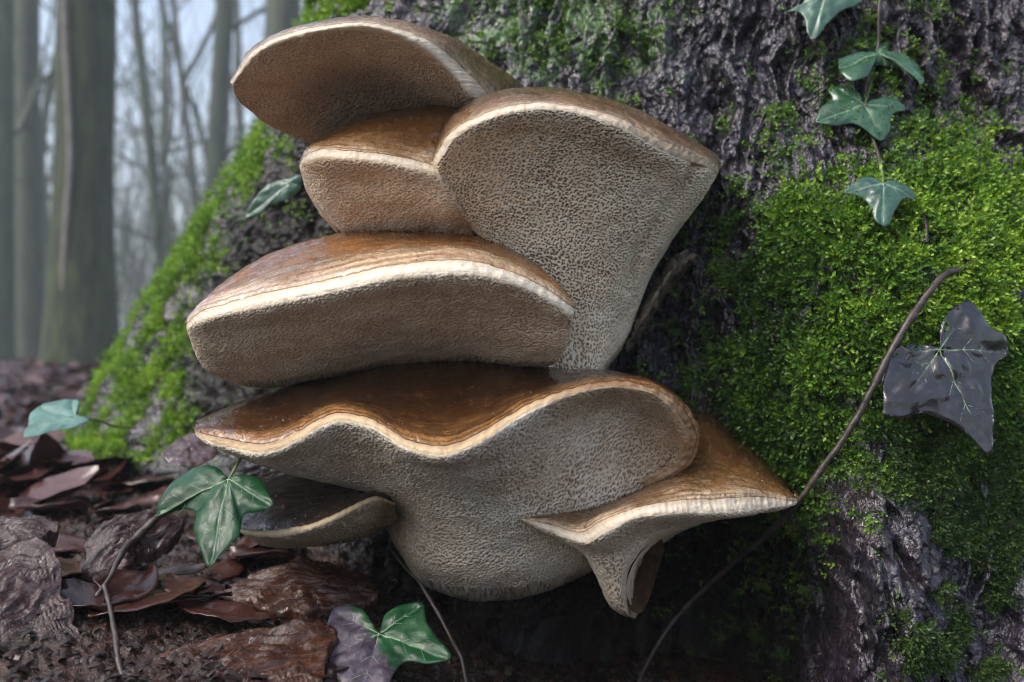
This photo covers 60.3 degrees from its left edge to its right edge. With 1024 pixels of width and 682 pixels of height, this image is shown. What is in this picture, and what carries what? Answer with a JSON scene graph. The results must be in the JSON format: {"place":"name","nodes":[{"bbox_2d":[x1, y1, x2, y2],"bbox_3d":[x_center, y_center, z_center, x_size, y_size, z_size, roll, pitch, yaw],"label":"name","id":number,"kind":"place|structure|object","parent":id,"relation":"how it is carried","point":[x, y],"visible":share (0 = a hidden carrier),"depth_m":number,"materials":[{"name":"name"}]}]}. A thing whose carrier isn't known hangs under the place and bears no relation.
{"place":"outdoors","nodes":[
{"label":"outdoors","id":0,"kind":"place"},
{"bbox_2d":[40,0,303,333],"label":"sky","id":1,"kind":"structure","parent":0,"point":[185,29],"materials":[{"name":"white"}]},
{"bbox_2d":[0,357,768,681],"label":"ground","id":2,"kind":"structure","parent":0,"point":[679,666],"depth_m":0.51,"materials":[{"name":"soil"}]},
{"bbox_2d":[2,511,43,515],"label":"fallen leaf","id":3,"kind":"object","parent":2,"relation":"on","point":[10,512],"visible":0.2,"depth_m":0.70,"materials":[{"name":"brown plant"}]},
{"bbox_2d":[0,497,42,517],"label":"fallen leaf","id":4,"kind":"object","parent":3,"relation":"on","point":[23,513],"visible":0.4,"depth_m":0.69,"materials":[{"name":"brown plant"}]},
{"bbox_2d":[0,0,54,360],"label":"tree","id":5,"kind":"object","parent":2,"relation":"on","point":[7,255],"visible":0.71,"depth_m":6.96,"materials":[{"name":"grey wood"}]},
{"bbox_2d":[17,480,37,492],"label":"fallen leaf","id":6,"kind":"object","parent":2,"relation":"on","point":[22,490],"visible":0.13,"depth_m":0.77,"materials":[{"name":"brown plant"}]},
{"bbox_2d":[15,0,55,356],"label":"tree","id":7,"kind":"object","parent":2,"relation":"on","point":[29,278],"visible":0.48,"depth_m":7.90,"materials":[{"name":"grey wood"}]},
{"bbox_2d":[0,536,80,647],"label":"rotten wood","id":8,"kind":"object","parent":2,"relation":"on","point":[30,579],"visible":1,"depth_m":0.43,"materials":[{"name":"wood"}]},
{"bbox_2d":[40,0,55,169],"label":"tree","id":9,"kind":"object","parent":2,"relation":"on","point":[48,62],"visible":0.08,"depth_m":20.18,"materials":[{"name":"grey wood"}]},
{"bbox_2d":[8,497,88,515],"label":"fallen leaf","id":10,"kind":"object","parent":2,"relation":"on","point":[32,504],"visible":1,"depth_m":0.69,"materials":[{"name":"brown plant"}]},
{"bbox_2d":[0,355,131,512],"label":"leaf litter","id":11,"kind":"object","parent":2,"relation":"on","point":[53,467],"visible":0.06,"depth_m":0.82,"materials":[{"name":"brown plant"}]},
{"bbox_2d":[53,543,83,552],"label":"fallen leaf","id":12,"kind":"object","parent":2,"relation":"on","point":[65,547],"visible":0.52,"depth_m":0.60,"materials":[{"name":"brown plant"}]},
{"bbox_2d":[49,533,88,551],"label":"fallen leaf","id":13,"kind":"object","parent":2,"relation":"on","point":[65,538],"visible":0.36,"depth_m":0.61,"materials":[{"name":"brown plant"}]},
{"bbox_2d":[57,557,82,572],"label":"fallen leaf","id":14,"kind":"object","parent":2,"relation":"on","point":[69,566],"visible":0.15,"depth_m":0.54,"materials":[{"name":"brown plant"}]},
{"bbox_2d":[56,551,83,558],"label":"fallen leaf","id":15,"kind":"object","parent":2,"relation":"on","point":[66,555],"visible":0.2,"depth_m":0.59,"materials":[{"name":"brown plant"}]},
{"bbox_2d":[61,571,81,579],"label":"fallen leaf","id":16,"kind":"object","parent":2,"relation":"on","point":[64,576],"visible":0.3,"depth_m":0.49,"materials":[{"name":"brown plant"}]},
{"bbox_2d":[38,0,120,365],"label":"tree","id":17,"kind":"object","parent":2,"relation":"on","point":[81,321],"visible":0.88,"depth_m":4.86,"materials":[{"name":"grey wood"}]},
{"bbox_2d":[23,399,136,436],"bbox_3d":[-0.320,0.056,0.646,0.047,0.027,0.109,0,0,0],"label":"ivy leaf","id":18,"kind":"object","parent":2,"relation":"on","point":[44,418],"visible":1,"depth_m":0.62,"materials":[{"name":"green plant"}]},
{"bbox_2d":[78,559,84,570],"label":"fallen leaf","id":19,"kind":"object","parent":2,"relation":"on","point":[82,560],"visible":0.16,"depth_m":0.55,"materials":[{"name":"brown plant"}]},
{"bbox_2d":[62,578,112,614],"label":"fallen leaf","id":20,"kind":"object","parent":2,"relation":"on","point":[80,593],"visible":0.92,"depth_m":0.45,"materials":[{"name":"brown plant"}]},
{"bbox_2d":[89,499,114,508],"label":"fallen leaf","id":21,"kind":"object","parent":2,"relation":"on","point":[109,501],"visible":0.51,"depth_m":0.72,"materials":[{"name":"brown plant"}]},
{"bbox_2d":[96,516,113,521],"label":"fallen leaf","id":22,"kind":"object","parent":2,"relation":"on","point":[104,519],"visible":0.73,"depth_m":0.69,"materials":[{"name":"brown plant"}]},
{"bbox_2d":[101,583,123,674],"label":"twig","id":23,"kind":"object","parent":2,"relation":"on","point":[116,646],"visible":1,"depth_m":0.41,"materials":[{"name":"wood"}]},
{"bbox_2d":[49,31,176,283],"bbox_3d":[-7.754,-5.035,16.061,3.433,10.782,3.408,0,0,-32],"label":"tree","id":24,"kind":"object","parent":2,"relation":"on","point":[129,168],"visible":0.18,"depth_m":16.13,"materials":[{"name":"grey wood"}]},
{"bbox_2d":[93,476,135,481],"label":"fallen leaf","id":25,"kind":"object","parent":2,"relation":"on","point":[115,477],"visible":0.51,"depth_m":0.80,"materials":[{"name":"brown plant"}]},
{"bbox_2d":[40,0,192,282],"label":"tree","id":26,"kind":"object","parent":2,"relation":"on","point":[47,105],"visible":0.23,"depth_m":9.96,"materials":[{"name":"grey wood"}]},
{"bbox_2d":[102,488,132,494],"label":"fallen leaf","id":27,"kind":"object","parent":2,"relation":"on","point":[123,490],"visible":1,"depth_m":0.77,"materials":[{"name":"brown plant"}]},
{"bbox_2d":[92,562,158,604],"bbox_3d":[-0.203,0.127,0.465,0.031,0.010,0.048,16,6,3],"label":"fallen leaf","id":28,"kind":"object","parent":2,"relation":"on","point":[124,585],"visible":0.91,"depth_m":0.47,"materials":[{"name":"brown plant"}]},
{"bbox_2d":[90,495,161,513],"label":"fallen leaf","id":29,"kind":"object","parent":2,"relation":"on","point":[155,499],"visible":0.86,"depth_m":0.72,"materials":[{"name":"brown plant"}]},
{"bbox_2d":[0,0,253,276],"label":"tree","id":30,"kind":"object","parent":2,"relation":"on","point":[156,211],"visible":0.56,"depth_m":6.96,"materials":[{"name":"grey wood"}]},
{"bbox_2d":[95,515,165,597],"bbox_3d":[-0.206,0.109,0.475,0.019,0.032,0.091,0,0,0],"label":"twig","id":31,"kind":"object","parent":2,"relation":"on","point":[144,529],"visible":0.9,"depth_m":0.49,"materials":[{"name":"brown wood"}]},
{"bbox_2d":[81,506,184,583],"bbox_3d":[-0.221,0.117,0.508,0.040,0.034,0.059,0,0,31],"label":"rotten wood","id":32,"kind":"object","parent":2,"relation":"on","point":[105,542],"visible":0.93,"depth_m":0.50,"materials":[{"name":"brown wood"}]},
{"bbox_2d":[126,173,152,310],"bbox_3d":[-16.356,-3.637,38.551,3.963,7.981,2.806,0,0,17],"label":"tree","id":33,"kind":"object","parent":2,"relation":"on","point":[141,209],"visible":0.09,"depth_m":38.31,"materials":[{"name":"grey wood"}]},
{"bbox_2d":[110,477,173,485],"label":"fallen leaf","id":34,"kind":"object","parent":2,"relation":"on","point":[132,481],"visible":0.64,"depth_m":0.78,"materials":[{"name":"brown plant"}]},
{"bbox_2d":[88,580,205,618],"bbox_3d":[-0.186,0.133,0.453,0.031,0.004,0.062,-10,-2,43],"label":"fallen leaf","id":35,"kind":"object","parent":2,"relation":"on","point":[152,599],"visible":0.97,"depth_m":0.45,"materials":[{"name":"brown plant"}]},
{"bbox_2d":[40,0,255,253],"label":"tree","id":36,"kind":"object","parent":2,"relation":"on","point":[164,66],"visible":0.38,"depth_m":14.03,"materials":[{"name":"grey wood"}]},
{"bbox_2d":[123,165,177,286],"bbox_3d":[-14.368,-3.367,34.406,2.511,7.442,1.857,0,0,0],"label":"tree","id":37,"kind":"object","parent":2,"relation":"on","point":[147,239],"visible":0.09,"depth_m":34.36,"materials":[{"name":"grey wood"}]},
{"bbox_2d":[40,0,263,334],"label":"thicket undergrowth","id":38,"kind":"object","parent":2,"relation":"on","point":[126,237],"visible":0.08,"depth_m":12.56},
{"bbox_2d":[52,0,253,214],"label":"tree","id":39,"kind":"object","parent":2,"relation":"on","point":[188,141],"visible":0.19,"depth_m":12.36,"materials":[{"name":"grey wood"}]},
{"bbox_2d":[144,485,168,497],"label":"fallen leaf","id":40,"kind":"object","parent":2,"relation":"on","point":[162,489],"visible":0.4,"depth_m":0.77,"materials":[{"name":"brown plant"}]},
{"bbox_2d":[150,0,204,254],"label":"tree","id":41,"kind":"object","parent":2,"relation":"on","point":[172,63],"visible":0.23,"depth_m":25.77,"materials":[{"name":"grey wood"}]},
{"bbox_2d":[158,563,207,578],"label":"fallen leaf","id":42,"kind":"object","parent":2,"relation":"on","point":[183,569],"visible":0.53,"depth_m":0.53,"materials":[{"name":"plant"}]},
{"bbox_2d":[158,0,214,162],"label":"tree","id":43,"kind":"object","parent":2,"relation":"on","point":[196,58],"visible":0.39,"depth_m":8.98,"materials":[{"name":"grey wood"}]},
{"bbox_2d":[117,0,256,287],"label":"tree","id":44,"kind":"object","parent":2,"relation":"on","point":[234,97],"visible":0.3,"depth_m":12.52,"materials":[{"name":"grey wood"}]},
{"bbox_2d":[161,433,216,466],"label":"fallen leaf","id":45,"kind":"object","parent":2,"relation":"on","point":[191,450],"visible":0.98,"depth_m":0.56,"materials":[{"name":"brown plant"}]},
{"bbox_2d":[152,589,232,601],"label":"fallen leaf","id":46,"kind":"object","parent":2,"relation":"on","point":[202,595],"visible":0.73,"depth_m":0.47,"materials":[{"name":"brown plant"}]},
{"bbox_2d":[157,572,213,597],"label":"fallen leaf","id":47,"kind":"object","parent":46,"relation":"on","point":[169,582],"visible":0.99,"depth_m":0.48,"materials":[{"name":"brown plant"}]},
{"bbox_2d":[155,583,232,591],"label":"fallen leaf","id":48,"kind":"object","parent":2,"relation":"on","point":[217,586],"visible":0.09,"depth_m":0.52,"materials":[{"name":"brown plant"}]},
{"bbox_2d":[190,540,197,550],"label":"fallen leaf","id":49,"kind":"object","parent":2,"relation":"on","point":[195,546],"visible":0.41,"depth_m":0.63,"materials":[{"name":"brown plant"}]},
{"bbox_2d":[181,533,195,538],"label":"fallen leaf","id":50,"kind":"object","parent":49,"relation":"on","point":[191,536],"visible":0.3,"depth_m":0.63,"materials":[{"name":"brown plant"}]},
{"bbox_2d":[154,457,273,567],"bbox_3d":[-0.136,0.080,0.431,0.055,0.045,0.057,0,0,37],"label":"ivy leaf","id":51,"kind":"object","parent":2,"relation":"on","point":[217,501],"visible":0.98,"depth_m":0.42,"materials":[{"name":"green plant"}]},
{"bbox_2d":[204,57,234,169],"bbox_3d":[-10.117,-4.886,31.249,2.920,10.477,3.813,0,0,43],"label":"tree","id":52,"kind":"object","parent":2,"relation":"on","point":[233,74],"visible":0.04,"depth_m":31.36,"materials":[{"name":"grey wood"}]},
{"bbox_2d":[196,558,244,581],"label":"fallen leaf","id":53,"kind":"object","parent":2,"relation":"on","point":[228,568],"visible":0.75,"depth_m":0.56,"materials":[{"name":"brown plant"}]},
{"bbox_2d":[175,600,270,622],"bbox_3d":[-0.148,0.140,0.455,0.038,0.008,0.039,0,0,-42],"label":"fallen leaf","id":54,"kind":"object","parent":2,"relation":"on","point":[232,612],"visible":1,"depth_m":0.46,"materials":[{"name":"brown plant"}]},
{"bbox_2d":[208,0,243,147],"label":"tree","id":55,"kind":"object","parent":2,"relation":"on","point":[239,105],"visible":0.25,"depth_m":10.97,"materials":[{"name":"grey wood"}]},
{"bbox_2d":[199,0,254,124],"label":"tree","id":56,"kind":"object","parent":2,"relation":"on","point":[252,41],"visible":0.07,"depth_m":32.19,"materials":[{"name":"grey wood"}]},
{"bbox_2d":[224,583,232,589],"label":"fallen leaf","id":57,"kind":"object","parent":2,"relation":"on","point":[227,586],"visible":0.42,"depth_m":0.49,"materials":[{"name":"brown plant"}]},
{"bbox_2d":[197,13,261,136],"bbox_3d":[-10.111,-5.723,29.579,3.244,12.156,3.064,0,0,0],"label":"tree","id":58,"kind":"object","parent":2,"relation":"on","point":[241,60],"visible":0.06,"depth_m":30.29,"materials":[{"name":"grey wood"}]},
{"bbox_2d":[150,618,337,681],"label":"rotten wood","id":59,"kind":"object","parent":2,"relation":"on","point":[300,649],"visible":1,"depth_m":0.41,"materials":[{"name":"brown wood"}]},
{"bbox_2d":[230,536,275,559],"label":"fallen leaf","id":60,"kind":"object","parent":2,"relation":"on","point":[245,540],"visible":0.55,"depth_m":0.62,"materials":[{"name":"brown plant"}]},
{"bbox_2d":[225,543,260,550],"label":"fallen leaf","id":61,"kind":"object","parent":60,"relation":"on","point":[251,545],"visible":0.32,"depth_m":0.60,"materials":[{"name":"brown plant"}]},
{"bbox_2d":[204,0,302,203],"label":"tree","id":62,"kind":"object","parent":2,"relation":"on","point":[218,152],"visible":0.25,"depth_m":7.93,"materials":[{"name":"grey wood"}]},
{"bbox_2d":[227,544,290,561],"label":"fallen leaf","id":63,"kind":"object","parent":2,"relation":"on","point":[244,551],"visible":1,"depth_m":0.57,"materials":[{"name":"brown plant"}]},
{"bbox_2d":[264,0,300,38],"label":"tree","id":64,"kind":"object","parent":2,"relation":"on","point":[280,15],"visible":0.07,"depth_m":6.39,"materials":[{"name":"grey wood"}]},
{"bbox_2d":[219,558,377,619],"bbox_3d":[-0.119,0.141,0.501,0.087,0.025,0.052,0,0,0],"label":"rotten wood","id":65,"kind":"object","parent":2,"relation":"on","point":[291,590],"visible":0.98,"depth_m":0.49,"materials":[{"name":"brown wood"}]},
{"bbox_2d":[327,602,450,681],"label":"ivy leaf","id":66,"kind":"object","parent":2,"relation":"on","point":[364,650],"visible":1,"depth_m":0.42,"materials":[{"name":"green plant"}]},
{"bbox_2d":[388,546,467,681],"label":"twig","id":67,"kind":"object","parent":2,"relation":"on","point":[450,637],"visible":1,"depth_m":0.46,"materials":[{"name":"brown wood"}]},
{"bbox_2d":[61,0,1023,681],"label":"beech tree","id":68,"kind":"object","parent":2,"relation":"on","point":[713,50],"visible":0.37,"depth_m":0.57,"materials":[{"name":"grey plant"}]},
{"bbox_2d":[59,0,421,477],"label":"root moss","id":69,"kind":"object","parent":68,"relation":"attached to","point":[246,156],"visible":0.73,"depth_m":0.86,"materials":[{"name":"green plant"}]},
{"bbox_2d":[244,175,301,219],"bbox_3d":[-0.175,-0.105,0.646,0.042,0.033,0.005,0,0,0],"label":"ivy leaf","id":70,"kind":"object","parent":69,"relation":"attached to","point":[268,195],"visible":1,"depth_m":0.65,"materials":[{"name":"green plant"}]},
{"bbox_2d":[240,470,396,547],"bbox_3d":[-0.104,0.100,0.573,0.112,0.045,0.290,0,0,7],"label":"bracket fungus","id":71,"kind":"object","parent":68,"relation":"attached to","point":[302,513],"visible":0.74,"depth_m":0.45,"materials":[{"name":"brown plant"}]},
{"bbox_2d":[193,361,700,601],"bbox_3d":[-0.022,0.088,0.561,0.312,0.163,0.335,0,0,0],"label":"bracket fungus","id":72,"kind":"object","parent":68,"relation":"attached to","point":[465,466],"visible":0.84,"depth_m":0.45,"materials":[{"name":"brown plant"}]},
{"bbox_2d":[184,231,575,387],"bbox_3d":[-0.060,-0.022,0.547,0.242,0.099,0.291,0,0,0],"label":"bracket fungus","id":73,"kind":"object","parent":72,"relation":"on","point":[340,304],"visible":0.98,"depth_m":0.43,"materials":[{"name":"brown plant"}]},
{"bbox_2d":[298,105,475,234],"bbox_3d":[-0.062,-0.099,0.594,0.113,0.090,0.306,0,0,8],"label":"bracket fungus","id":74,"kind":"object","parent":73,"relation":"on","point":[375,171],"visible":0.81,"depth_m":0.46,"materials":[{"name":"brown plant"}]},
{"bbox_2d":[230,15,523,142],"bbox_3d":[-0.062,-0.165,0.607,0.152,0.084,0.360,0,0,15],"label":"bracket fungus","id":75,"kind":"object","parent":74,"relation":"on","point":[310,82],"visible":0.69,"depth_m":0.47},
{"bbox_2d":[125,0,1023,681],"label":"thin moss","id":76,"kind":"object","parent":68,"relation":"on","point":[735,216],"visible":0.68,"depth_m":0.55,"materials":[{"name":"green plant"}]},
{"bbox_2d":[431,87,719,369],"bbox_3d":[0.054,-0.064,0.583,0.161,0.191,0.348,0,0,13],"label":"bracket fungus","id":77,"kind":"object","parent":68,"relation":"attached to","point":[589,203],"visible":0.88,"depth_m":0.46},
{"bbox_2d":[521,411,797,618],"bbox_3d":[0.104,0.101,0.556,0.139,0.113,0.301,0,0,14],"label":"bracket fungus","id":78,"kind":"object","parent":68,"relation":"attached to","point":[620,541],"visible":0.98,"depth_m":0.45,"materials":[{"name":"brown plant"}]},
{"bbox_2d":[624,249,695,351],"bbox_3d":[0.092,-0.025,0.543,0.043,0.064,0.062,0,0,10],"label":"bark flake","id":79,"kind":"object","parent":68,"relation":"attached to","point":[676,267],"visible":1,"depth_m":0.53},
{"bbox_2d":[666,394,1023,681],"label":"dark moss","id":80,"kind":"object","parent":68,"relation":"on","point":[956,529],"visible":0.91,"depth_m":0.48,"materials":[{"name":"green plant"}]},
{"bbox_2d":[678,110,1023,548],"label":"moss cushion","id":81,"kind":"object","parent":68,"relation":"on","point":[809,362],"visible":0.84,"depth_m":0.50,"materials":[{"name":"green plant"}]},
{"bbox_2d":[882,301,1007,455],"bbox_3d":[0.230,0.018,0.468,0.074,0.081,0.029,0,0,0],"label":"ivy leaf","id":82,"kind":"object","parent":81,"relation":"on","point":[949,379],"visible":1,"depth_m":0.47,"materials":[{"name":"grey plant"}]},
{"bbox_2d":[786,0,928,243],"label":"ivy vine","id":83,"kind":"object","parent":68,"relation":"attached to","point":[818,16],"visible":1,"depth_m":0.54,"materials":[{"name":"green plant"}]},
{"bbox_2d":[637,267,959,681],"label":"twig","id":84,"kind":"object","parent":2,"relation":"on","point":[912,315],"visible":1,"depth_m":0.47,"materials":[{"name":"brown wood"}]},
{"label":"fallen leaf","id":85,"kind":"object","parent":2,"relation":"on","visible":0},
{"bbox_2d":[0,515,59,550],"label":"rotten wood","id":86,"kind":"object","parent":85,"relation":"on","point":[13,530],"visible":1,"depth_m":0.47,"materials":[{"name":"brown wood"}]}
]}

